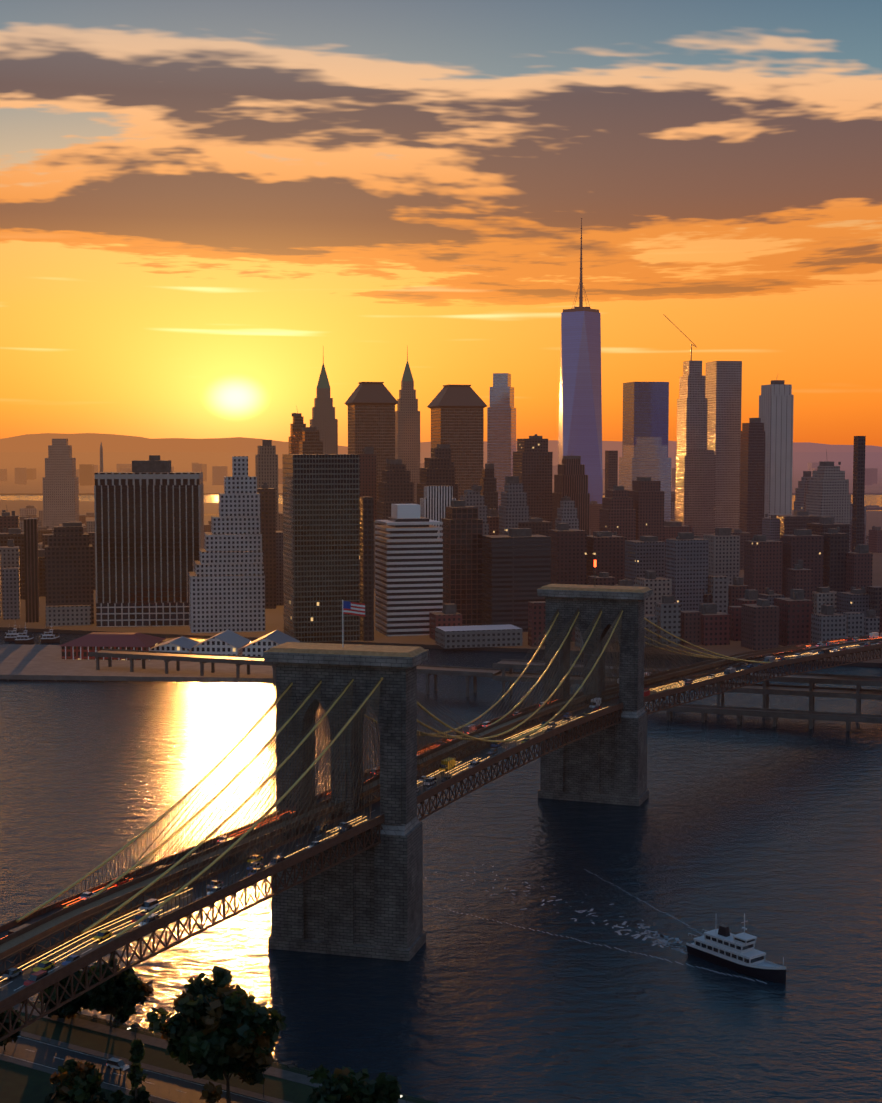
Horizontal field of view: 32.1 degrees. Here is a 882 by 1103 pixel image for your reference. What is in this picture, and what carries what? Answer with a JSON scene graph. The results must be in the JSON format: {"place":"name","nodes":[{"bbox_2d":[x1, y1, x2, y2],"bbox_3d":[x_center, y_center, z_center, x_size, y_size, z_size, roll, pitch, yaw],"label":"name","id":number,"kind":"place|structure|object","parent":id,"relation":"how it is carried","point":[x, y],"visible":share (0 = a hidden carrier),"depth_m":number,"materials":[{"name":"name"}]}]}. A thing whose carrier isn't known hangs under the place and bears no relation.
{"place":"outdoors","nodes":[
{"label":"outdoors","id":0,"kind":"place"},
{"bbox_2d":[2,567,19,619],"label":"grey building","id":1,"kind":"structure","parent":0,"point":[11,593],"depth_m":1222.66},
{"bbox_2d":[79,464,93,485],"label":"brown building","id":2,"kind":"structure","parent":0,"point":[86,472],"depth_m":5078.82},
{"bbox_2d":[0,1001,437,1102],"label":"riverbank","id":3,"kind":"structure","parent":0,"point":[35,1055],"depth_m":345.58,"materials":[{"name":"green plant"}]},
{"bbox_2d":[0,1007,21,1049],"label":"tree","id":4,"kind":"object","parent":3,"relation":"on","point":[3,1032],"visible":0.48,"depth_m":354.01,"materials":[{"name":"green plant"}]},
{"bbox_2d":[39,970,92,1018],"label":"tree","id":5,"kind":"object","parent":3,"relation":"on","point":[72,1008],"visible":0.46,"depth_m":371.16,"materials":[{"name":"green plant"}]},
{"bbox_2d":[44,1058,125,1102],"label":"corner tree","id":6,"kind":"object","parent":3,"relation":"on","point":[80,1082],"visible":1,"depth_m":308.79,"materials":[{"name":"green plant"}]},
{"bbox_2d":[82,955,153,1027],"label":"tree","id":7,"kind":"object","parent":3,"relation":"on","point":[127,990],"visible":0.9,"depth_m":366.05,"materials":[{"name":"green plant"}]},
{"bbox_2d":[127,1039,152,1102],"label":"conifer tree","id":8,"kind":"object","parent":3,"relation":"on","point":[135,1076],"visible":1,"depth_m":305.00,"materials":[{"name":"green plant"}]},
{"bbox_2d":[146,965,286,1102],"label":"tree","id":9,"kind":"object","parent":3,"relation":"on","point":[208,1027],"visible":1,"depth_m":319.24,"materials":[{"name":"green plant"}]},
{"bbox_2d":[305,1064,400,1102],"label":"tree","id":10,"kind":"object","parent":3,"relation":"on","point":[346,1085],"visible":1,"depth_m":293.83,"materials":[{"name":"green plant"}]},
{"bbox_2d":[189,456,264,632],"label":"stepped skyscraper","id":11,"kind":"structure","parent":0,"point":[227,584],"depth_m":1143.55,"materials":[{"name":"light stone"},{"name":"dark glass"},{"name":"gravel"}]},
{"bbox_2d":[257,483,275,608],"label":"brown building","id":12,"kind":"structure","parent":0,"point":[267,513],"depth_m":1299.72,"materials":[{"name":"concrete"}]},
{"bbox_2d":[377,453,415,535],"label":"brown building","id":13,"kind":"structure","parent":0,"point":[395,485],"depth_m":1453.45,"materials":[{"name":"concrete"}]},
{"bbox_2d":[0,494,881,1102],"bbox_3d":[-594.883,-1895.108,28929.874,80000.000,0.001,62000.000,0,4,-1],"label":"water","id":14,"kind":"structure","parent":0,"point":[768,830],"depth_m":487.26,"materials":[{"name":"blue"}]},
{"bbox_2d":[0,644,272,683],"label":"waterfront promenade","id":15,"kind":"structure","parent":14,"relation":"on","point":[30,662],"depth_m":947.23,"materials":[{"name":"concrete"}]},
{"bbox_2d":[59,630,299,660],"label":"pier pavilion","id":16,"kind":"structure","parent":15,"relation":"on","point":[227,642],"depth_m":991.92,"materials":[{"name":"grey"}]},
{"bbox_2d":[88,649,500,696],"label":"fdr viaduct","id":17,"kind":"object","parent":14,"relation":"on","point":[239,660],"visible":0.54,"depth_m":920.27,"materials":[{"name":"concrete"}]},
{"bbox_2d":[263,600,428,960],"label":"bridge tower","id":18,"kind":"structure","parent":14,"relation":"in","point":[368,903],"depth_m":427.53,"materials":[{"name":"stone"}]},
{"bbox_2d":[16,610,770,938],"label":"cables","id":19,"kind":"object","parent":18,"relation":"attached to","point":[229,817],"visible":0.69,"depth_m":398.27,"materials":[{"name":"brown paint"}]},
{"bbox_2d":[23,608,766,930],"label":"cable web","id":20,"kind":"object","parent":19,"relation":"hanging from","point":[432,740],"visible":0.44,"depth_m":419.11,"materials":[{"name":"brown metal"}]},
{"bbox_2d":[0,636,881,1041],"bbox_3d":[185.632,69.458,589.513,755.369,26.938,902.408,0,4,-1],"label":"bridge deck","id":21,"kind":"structure","parent":19,"relation":"hanging from","point":[52,930],"depth_m":382.16,"materials":[{"name":"metal"}]},
{"bbox_2d":[0,637,879,981],"bbox_3d":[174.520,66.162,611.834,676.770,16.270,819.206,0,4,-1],"label":"traffic light trails","id":22,"kind":"object","parent":21,"relation":"on","point":[284,857],"visible":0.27,"depth_m":345.65,"materials":[{"name":"red"}]},
{"bbox_2d":[1,632,881,985],"bbox_3d":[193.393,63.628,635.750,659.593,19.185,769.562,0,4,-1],"label":"cars","id":23,"kind":"object","parent":21,"relation":"on","point":[99,936],"visible":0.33,"depth_m":392.81,"materials":[{"name":"white paint"}]},
{"bbox_2d":[537,560,652,805],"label":"bridge tower","id":24,"kind":"structure","parent":14,"relation":"in","point":[608,765],"depth_m":609.70,"materials":[{"name":"stone"}]},
{"bbox_2d":[425,866,766,983],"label":"boat wake","id":25,"kind":"object","parent":14,"relation":"on","point":[662,938],"visible":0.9,"depth_m":445.60,"materials":[{"name":"grey"}]},
{"bbox_2d":[493,659,881,713],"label":"elevated highway","id":26,"kind":"structure","parent":14,"relation":"on","point":[765,689],"depth_m":814.59,"materials":[{"name":"concrete"}]},
{"bbox_2d":[686,914,785,983],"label":"excursion boat","id":27,"kind":"object","parent":14,"relation":"on","point":[722,945],"visible":0.98,"depth_m":415.84,"materials":[{"name":"white"}]},
{"bbox_2d":[657,702,881,730],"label":"pier","id":28,"kind":"structure","parent":14,"relation":"on","point":[776,714],"depth_m":776.63,"materials":[{"name":"concrete"}]},
{"bbox_2d":[0,452,881,666],"bbox_3d":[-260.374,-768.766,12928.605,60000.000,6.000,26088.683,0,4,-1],"label":"land","id":29,"kind":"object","parent":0,"point":[10,462],"depth_m":3591.24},
{"bbox_2d":[0,506,18,532],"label":"brick building","id":30,"kind":"structure","parent":29,"relation":"on","point":[7,520],"depth_m":1414.22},
{"bbox_2d":[0,539,19,610],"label":"beige building","id":31,"kind":"structure","parent":29,"relation":"on","point":[9,554],"depth_m":1286.81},
{"bbox_2d":[0,528,24,599],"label":"building","id":32,"kind":"structure","parent":29,"relation":"on","point":[16,535],"depth_m":1376.98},
{"bbox_2d":[24,518,39,621],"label":"skyscraper","id":33,"kind":"structure","parent":29,"relation":"on","point":[31,568],"depth_m":1201.40,"materials":[{"name":"concrete"}]},
{"bbox_2d":[38,549,45,596],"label":"building","id":34,"kind":"structure","parent":29,"relation":"on","point":[41,559],"depth_m":1406.89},
{"bbox_2d":[43,439,78,528],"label":"art deco building","id":35,"kind":"structure","parent":29,"relation":"on","point":[60,492],"depth_m":2339.10,"materials":[{"name":"concrete"}]},
{"bbox_2d":[46,605,90,625],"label":"beige building","id":36,"kind":"structure","parent":29,"relation":"on","point":[69,615],"depth_m":1180.23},
{"bbox_2d":[45,522,93,623],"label":"brown building","id":37,"kind":"structure","parent":29,"relation":"on","point":[68,564],"depth_m":1185.60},
{"bbox_2d":[94,455,203,626],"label":"office building","id":38,"kind":"structure","parent":29,"relation":"on","point":[149,528],"depth_m":1173.58,"materials":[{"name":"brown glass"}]},
{"bbox_2d":[255,440,278,530],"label":"skyscraper","id":39,"kind":"structure","parent":29,"relation":"on","point":[266,463],"depth_m":1645.43,"materials":[{"name":"concrete"}]},
{"bbox_2d":[276,531,283,605],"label":"grey apartment building","id":40,"kind":"structure","parent":29,"relation":"on","point":[279,569],"depth_m":1325.84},
{"bbox_2d":[289,406,305,453],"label":"skyscraper","id":41,"kind":"structure","parent":29,"relation":"on","point":[296,426],"depth_m":1844.23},
{"bbox_2d":[299,426,322,453],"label":"building","id":42,"kind":"structure","parent":29,"relation":"on","point":[310,443],"depth_m":1777.76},
{"bbox_2d":[282,454,359,641],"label":"skyscraper","id":43,"kind":"structure","parent":29,"relation":"on","point":[321,537],"depth_m":1082.75,"materials":[{"name":"concrete"}]},
{"bbox_2d":[310,357,337,453],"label":"skyscraper","id":44,"kind":"structure","parent":29,"relation":"on","point":[324,420],"depth_m":2043.37,"materials":[{"name":"stone"}]},
{"bbox_2d":[360,497,373,640],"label":"building","id":45,"kind":"structure","parent":29,"relation":"on","point":[367,562],"depth_m":1087.77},
{"bbox_2d":[358,447,376,520],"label":"skyscraper","id":46,"kind":"structure","parent":29,"relation":"on","point":[368,488],"depth_m":1497.24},
{"bbox_2d":[344,382,397,501],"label":"skyscraper","id":47,"kind":"structure","parent":29,"relation":"on","point":[371,414],"depth_m":1899.12,"materials":[{"name":"brown"}]},
{"bbox_2d":[395,346,419,503],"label":"skyscraper","id":48,"kind":"structure","parent":29,"relation":"on","point":[407,432],"depth_m":2144.63,"materials":[{"name":"stone"}]},
{"bbox_2d":[376,517,441,635],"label":"office building","id":49,"kind":"structure","parent":29,"relation":"on","point":[415,633],"depth_m":1119.54,"materials":[{"name":"concrete"}]},
{"bbox_2d":[391,504,419,518],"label":"white penthouse","id":50,"kind":"object","parent":49,"relation":"on","point":[400,511],"visible":1,"depth_m":1124.84,"materials":[{"name":"white paint"}]},
{"bbox_2d":[375,519,442,631],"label":"white tower bands","id":51,"kind":"object","parent":49,"relation":"on","point":[386,523],"visible":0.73,"depth_m":1118.51,"materials":[{"name":"grey"}]},
{"bbox_2d":[417,458,457,504],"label":"brown building","id":52,"kind":"structure","parent":29,"relation":"on","point":[437,472],"depth_m":1504.58,"materials":[{"name":"brick"}]},
{"bbox_2d":[420,486,456,541],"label":"building fins","id":53,"kind":"object","parent":29,"relation":"on","point":[435,501],"visible":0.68,"depth_m":1301.77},
{"bbox_2d":[429,603,461,639],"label":"building","id":54,"kind":"structure","parent":29,"relation":"on","point":[449,615],"depth_m":1093.42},
{"bbox_2d":[427,385,486,499],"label":"skyscraper","id":55,"kind":"structure","parent":29,"relation":"on","point":[457,418],"depth_m":1953.38,"materials":[{"name":"brown"}]},
{"bbox_2d":[441,484,482,625],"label":"skyscraper","id":56,"kind":"structure","parent":29,"relation":"on","point":[462,530],"depth_m":1155.55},
{"bbox_2d":[435,624,522,648],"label":"waterfront shed","id":57,"kind":"structure","parent":29,"relation":"on","point":[473,636],"depth_m":1058.54,"materials":[{"name":"grey"}]},
{"bbox_2d":[480,463,497,515],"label":"skyscraper","id":58,"kind":"structure","parent":29,"relation":"on","point":[489,492],"depth_m":1551.56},
{"bbox_2d":[487,373,515,511],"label":"skyscraper","id":59,"kind":"structure","parent":29,"relation":"on","point":[501,429],"depth_m":2149.25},
{"bbox_2d":[499,472,528,534],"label":"grey building","id":60,"kind":"structure","parent":29,"relation":"on","point":[513,509],"depth_m":1404.48,"materials":[{"name":"concrete"}]},
{"bbox_2d":[482,528,550,631],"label":"charcoal building","id":61,"kind":"structure","parent":29,"relation":"on","point":[516,568],"depth_m":1138.72,"materials":[{"name":"concrete"}]},
{"bbox_2d":[518,516,551,535],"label":"brown building","id":62,"kind":"structure","parent":29,"relation":"on","point":[538,526],"depth_m":1406.42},
{"bbox_2d":[528,601,544,646],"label":"building","id":63,"kind":"structure","parent":29,"relation":"on","point":[536,618],"depth_m":1060.44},
{"bbox_2d":[548,523,586,584],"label":"brick building","id":64,"kind":"structure","parent":29,"relation":"on","point":[568,555],"depth_m":1257.08,"materials":[{"name":"brick"}]},
{"bbox_2d":[552,449,589,535],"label":"skyscraper","id":65,"kind":"structure","parent":29,"relation":"on","point":[571,479],"depth_m":1657.87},
{"bbox_2d":[558,218,602,503],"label":"skyscraper","id":66,"kind":"structure","parent":29,"relation":"on","point":[580,414],"depth_m":2897.52,"materials":[{"name":"blue glass"}]},
{"bbox_2d":[586,531,624,584],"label":"brick building","id":67,"kind":"structure","parent":29,"relation":"on","point":[606,550],"depth_m":1268.32,"materials":[{"name":"brick"}]},
{"bbox_2d":[605,451,617,496],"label":"brown building","id":68,"kind":"structure","parent":29,"relation":"on","point":[611,468],"depth_m":2052.28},
{"bbox_2d":[599,485,635,539],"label":"brick building","id":69,"kind":"structure","parent":29,"relation":"on","point":[617,513],"depth_m":1508.24,"materials":[{"name":"brick"}]},
{"bbox_2d":[619,437,670,520],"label":"skyscraper","id":70,"kind":"structure","parent":29,"relation":"on","point":[644,457],"depth_m":2241.53,"materials":[{"name":"concrete"}]},
{"bbox_2d":[625,536,664,584],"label":"grey apartment building","id":71,"kind":"structure","parent":29,"relation":"on","point":[643,554],"depth_m":1208.73,"materials":[{"name":"concrete"}]},
{"bbox_2d":[622,382,668,456],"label":"blue glass building","id":72,"kind":"structure","parent":29,"relation":"on","point":[645,409],"depth_m":2251.64,"materials":[{"name":"glass"}]},
{"bbox_2d":[629,477,663,541],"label":"brick building","id":73,"kind":"structure","parent":29,"relation":"on","point":[646,494],"depth_m":1527.09,"materials":[{"name":"brick"}]},
{"bbox_2d":[634,571,671,614],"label":"beige building","id":74,"kind":"structure","parent":29,"relation":"on","point":[660,586],"depth_m":1135.95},
{"bbox_2d":[655,589,680,646],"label":"lowrise building","id":75,"kind":"structure","parent":29,"relation":"on","point":[668,611],"depth_m":1057.70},
{"bbox_2d":[664,521,692,547],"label":"brick building","id":76,"kind":"structure","parent":29,"relation":"on","point":[669,529],"depth_m":1664.82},
{"bbox_2d":[665,519,708,610],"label":"grey apartment building","id":77,"kind":"structure","parent":29,"relation":"on","point":[686,570],"depth_m":1159.36,"materials":[{"name":"concrete"}]},
{"bbox_2d":[680,611,701,644],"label":"brick building","id":78,"kind":"structure","parent":29,"relation":"on","point":[691,627],"depth_m":1067.75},
{"bbox_2d":[676,361,707,455],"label":"skyscraper","id":79,"kind":"structure","parent":29,"relation":"on","point":[692,406],"depth_m":2051.15,"materials":[{"name":"glass"}]},
{"bbox_2d":[675,450,714,538],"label":"skyscraper","id":80,"kind":"structure","parent":29,"relation":"on","point":[695,486],"depth_m":2053.79,"materials":[{"name":"glass"}]},
{"bbox_2d":[699,592,729,645],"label":"building","id":81,"kind":"structure","parent":29,"relation":"on","point":[715,627],"depth_m":1067.61,"materials":[{"name":"brick"}]},
{"bbox_2d":[708,575,728,613],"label":"lowrise building","id":82,"kind":"structure","parent":29,"relation":"on","point":[718,588],"depth_m":1159.09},
{"bbox_2d":[703,527,739,583],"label":"beige building","id":83,"kind":"structure","parent":29,"relation":"on","point":[723,551],"depth_m":1370.62,"materials":[{"name":"concrete"}]},
{"bbox_2d":[705,361,741,531],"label":"skyscraper","id":84,"kind":"structure","parent":29,"relation":"on","point":[723,390],"depth_m":2053.86,"materials":[{"name":"glass"}]},
{"bbox_2d":[728,606,740,640],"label":"building","id":85,"kind":"structure","parent":29,"relation":"on","point":[734,612],"depth_m":1089.94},
{"bbox_2d":[728,577,748,605],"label":"brick building","id":86,"kind":"structure","parent":29,"relation":"on","point":[737,588],"depth_m":1189.96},
{"bbox_2d":[739,418,764,540],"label":"skyscraper","id":87,"kind":"structure","parent":29,"relation":"on","point":[752,469],"depth_m":1908.42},
{"bbox_2d":[741,599,778,649],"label":"brick building","id":88,"kind":"structure","parent":29,"relation":"on","point":[760,625],"depth_m":1043.38,"materials":[{"name":"brick"}]},
{"bbox_2d":[744,535,782,594],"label":"brick building","id":89,"kind":"structure","parent":29,"relation":"on","point":[762,563],"depth_m":1261.12,"materials":[{"name":"brick"}]},
{"bbox_2d":[762,514,779,540],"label":"grey apartment building","id":90,"kind":"structure","parent":29,"relation":"on","point":[771,528],"depth_m":1696.69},
{"bbox_2d":[759,375,793,517],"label":"concrete building","id":91,"kind":"structure","parent":29,"relation":"on","point":[776,399],"depth_m":1956.51,"materials":[{"name":"concrete"}]},
{"bbox_2d":[774,589,812,645],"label":"building","id":92,"kind":"structure","parent":29,"relation":"on","point":[795,610],"depth_m":1059.32,"materials":[{"name":"brick"}]},
{"bbox_2d":[786,560,812,599],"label":"brick building","id":93,"kind":"structure","parent":29,"relation":"on","point":[799,576],"depth_m":1186.55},
{"bbox_2d":[777,511,821,534],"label":"building","id":94,"kind":"structure","parent":29,"relation":"on","point":[789,524],"depth_m":1684.80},
{"bbox_2d":[780,524,823,597],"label":"brick building","id":95,"kind":"structure","parent":29,"relation":"on","point":[806,546],"depth_m":1267.86,"materials":[{"name":"brick"}]},
{"bbox_2d":[812,587,836,613],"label":"beige building","id":96,"kind":"structure","parent":29,"relation":"on","point":[823,596],"depth_m":1185.07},
{"bbox_2d":[806,451,850,551],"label":"beige building","id":97,"kind":"structure","parent":29,"relation":"on","point":[827,495],"depth_m":1815.56,"materials":[{"name":"concrete"}]},
{"bbox_2d":[807,517,849,551],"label":"building","id":98,"kind":"structure","parent":29,"relation":"on","point":[824,524],"depth_m":1480.50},
{"bbox_2d":[821,527,848,591],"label":"brown building","id":99,"kind":"structure","parent":29,"relation":"on","point":[834,557],"depth_m":1270.81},
{"bbox_2d":[836,587,868,616],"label":"grey apartment building","id":100,"kind":"structure","parent":29,"relation":"on","point":[855,600],"depth_m":1167.36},
{"bbox_2d":[845,544,872,591],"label":"brick building","id":101,"kind":"structure","parent":29,"relation":"on","point":[859,561],"depth_m":1262.11,"materials":[{"name":"brick"}]},
{"bbox_2d":[852,436,865,551],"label":"dark slab building","id":102,"kind":"structure","parent":29,"relation":"on","point":[858,492],"depth_m":1507.95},
{"bbox_2d":[866,586,881,616],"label":"brown building","id":103,"kind":"structure","parent":29,"relation":"on","point":[875,594],"depth_m":1160.80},
{"bbox_2d":[868,526,881,552],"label":"brick building","id":104,"kind":"structure","parent":29,"relation":"on","point":[875,540],"depth_m":1975.10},
{"bbox_2d":[0,433,881,451],"bbox_3d":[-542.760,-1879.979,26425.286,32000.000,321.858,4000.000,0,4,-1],"label":"distant hills","id":105,"kind":"structure","parent":0,"point":[82,442],"depth_m":25075.15,"materials":[{"name":"brown"}]},
{"bbox_2d":[0,0,881,446],"label":"sky","id":106,"kind":"structure","parent":0,"point":[204,204],"materials":[{"name":"orange"}]},
{"bbox_2d":[460,473,488,534],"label":"grey building","id":107,"kind":"structure","parent":0,"point":[473,497],"depth_m":1355.46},
{"bbox_2d":[513,434,552,521],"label":"brown building","id":108,"kind":"structure","parent":0,"point":[532,462],"depth_m":1704.04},
{"bbox_2d":[555,496,578,528],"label":"grey building","id":109,"kind":"structure","parent":0,"point":[567,511],"depth_m":1455.58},
{"bbox_2d":[794,466,811,510],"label":"grey building","id":110,"kind":"structure","parent":0,"point":[801,491],"depth_m":1867.95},
{"bbox_2d":[811,605,846,642],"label":"grey building","id":111,"kind":"structure","parent":0,"point":[828,623],"depth_m":1047.55,"materials":[{"name":"concrete"}]},
{"bbox_2d":[841,612,863,636],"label":"grey building","id":112,"kind":"structure","parent":0,"point":[855,624],"depth_m":1050.88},
{"bbox_2d":[864,601,879,635],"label":"grey building","id":113,"kind":"structure","parent":0,"point":[871,621],"depth_m":1102.29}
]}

